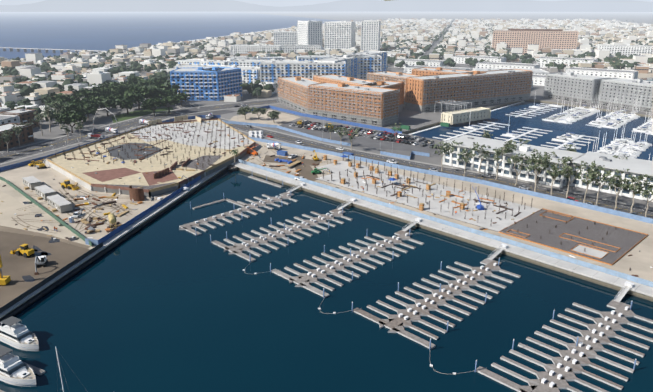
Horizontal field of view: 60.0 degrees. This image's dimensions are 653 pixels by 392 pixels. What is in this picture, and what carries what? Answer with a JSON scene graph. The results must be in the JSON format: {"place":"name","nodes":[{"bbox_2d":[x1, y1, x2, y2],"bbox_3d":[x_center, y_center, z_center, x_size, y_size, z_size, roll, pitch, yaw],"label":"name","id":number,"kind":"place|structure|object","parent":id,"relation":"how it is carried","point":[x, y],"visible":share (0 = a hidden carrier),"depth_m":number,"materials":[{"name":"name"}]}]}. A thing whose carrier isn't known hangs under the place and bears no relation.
{"place":"outdoors","nodes":[
{"label":"outdoors","id":0,"kind":"place"},
{"bbox_2d":[112,107,172,122],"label":"park lawn","id":1,"kind":"structure","parent":0,"point":[130,115],"depth_m":439.72,"materials":[{"name":"green plant"}]},
{"bbox_2d":[0,101,652,391],"bbox_3d":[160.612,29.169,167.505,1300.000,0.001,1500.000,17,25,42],"label":"basin water","id":2,"kind":"structure","parent":0,"point":[162,303],"depth_m":158.07,"materials":[{"name":"blue liquid"}]},
{"bbox_2d":[0,316,86,391],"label":"boats","id":3,"kind":"object","parent":2,"relation":"in","point":[14,369],"visible":0.98,"depth_m":131.09,"materials":[{"name":"white gelcoat paint"},{"name":"dark glass"},{"name":"grey canvas"}]},
{"bbox_2d":[243,269,470,374],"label":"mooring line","id":4,"kind":"object","parent":2,"relation":"on","point":[454,373],"visible":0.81,"depth_m":156.91,"materials":[{"name":"white plastic"}]},
{"bbox_2d":[179,173,652,391],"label":"floating docks","id":5,"kind":"object","parent":2,"relation":"on","point":[557,375],"visible":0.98,"depth_m":162.55,"materials":[{"name":"grey concrete"}]},
{"bbox_2d":[408,92,652,160],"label":"moored boats","id":6,"kind":"object","parent":2,"relation":"on","point":[617,119],"visible":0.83,"depth_m":394.99,"materials":[{"name":"grey plastic"}]},
{"bbox_2d":[0,119,652,307],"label":"site ground","id":7,"kind":"structure","parent":0,"point":[60,251],"depth_m":239.73,"materials":[{"name":"beige sand"}]},
{"bbox_2d":[0,108,507,284],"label":"construction equipment","id":8,"kind":"object","parent":7,"relation":"on","point":[59,203],"visible":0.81,"depth_m":249.56,"materials":[{"name":"yellow metal"}]},
{"bbox_2d":[0,115,652,312],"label":"construction site","id":9,"kind":"object","parent":7,"relation":"on","point":[137,194],"visible":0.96,"depth_m":251.93,"materials":[{"name":"brown"}]},
{"bbox_2d":[0,0,652,103],"bbox_3d":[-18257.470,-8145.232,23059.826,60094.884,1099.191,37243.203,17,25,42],"label":"sea","id":10,"kind":"structure","parent":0,"point":[46,28],"depth_m":6463.84,"materials":[{"name":"blue liquid"}]},
{"bbox_2d":[0,12,652,318],"bbox_3d":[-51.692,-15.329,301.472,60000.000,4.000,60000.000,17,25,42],"label":"ground","id":11,"kind":"structure","parent":0,"point":[416,121],"depth_m":440.00,"materials":[{"name":"grey concrete"}]},
{"bbox_2d":[0,57,629,156],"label":"park trees","id":12,"kind":"object","parent":11,"relation":"on","point":[73,107],"visible":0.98,"depth_m":434.49,"materials":[{"name":"green plant"}]},
{"bbox_2d":[0,20,652,201],"bbox_3d":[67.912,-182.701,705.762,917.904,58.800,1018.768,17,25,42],"label":"buildings","id":13,"kind":"structure","parent":11,"relation":"on","point":[210,80],"depth_m":573.93,"materials":[{"name":"white"}]},
{"bbox_2d":[0,18,652,119],"bbox_3d":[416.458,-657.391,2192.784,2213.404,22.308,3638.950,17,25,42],"label":"city houses","id":14,"kind":"structure","parent":11,"relation":"on","point":[100,75],"depth_m":959.55,"materials":[{"name":"white"}]},
{"bbox_2d":[0,19,652,121],"bbox_3d":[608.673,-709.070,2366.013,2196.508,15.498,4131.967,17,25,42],"label":"city trees","id":15,"kind":"object","parent":11,"relation":"on","point":[254,90],"visible":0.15,"depth_m":782.90,"materials":[{"name":"green plant"}]},
{"bbox_2d":[0,162,652,325],"bbox_3d":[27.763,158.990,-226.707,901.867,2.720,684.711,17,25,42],"label":"seawall caps","id":16,"kind":"object","parent":11,"relation":"on","point":[595,274],"visible":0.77,"depth_m":200.96,"materials":[{"name":"concrete"}]},
{"bbox_2d":[230,105,652,216],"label":"trees","id":17,"kind":"object","parent":11,"relation":"on","point":[591,172],"visible":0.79,"depth_m":249.85,"materials":[{"name":"green plant"}]},
{"bbox_2d":[276,67,652,130],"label":"brick buildings","id":18,"kind":"structure","parent":11,"relation":"on","point":[381,98],"depth_m":457.92,"materials":[{"name":"orange brick"}]},
{"bbox_2d":[0,73,652,218],"bbox_3d":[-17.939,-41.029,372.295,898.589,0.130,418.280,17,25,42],"label":"road pavement","id":19,"kind":"structure","parent":0,"point":[185,108],"depth_m":347.64,"materials":[{"name":"grey asphalt"}]},
{"bbox_2d":[198,96,648,207],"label":"street furniture","id":20,"kind":"object","parent":19,"relation":"on","point":[322,139],"visible":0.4,"depth_m":385.69,"materials":[{"name":"grey metal"}]},
{"bbox_2d":[234,100,641,215],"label":"cars","id":21,"kind":"object","parent":19,"relation":"on","point":[385,134],"visible":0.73,"depth_m":361.16,"materials":[{"name":"white metal"}]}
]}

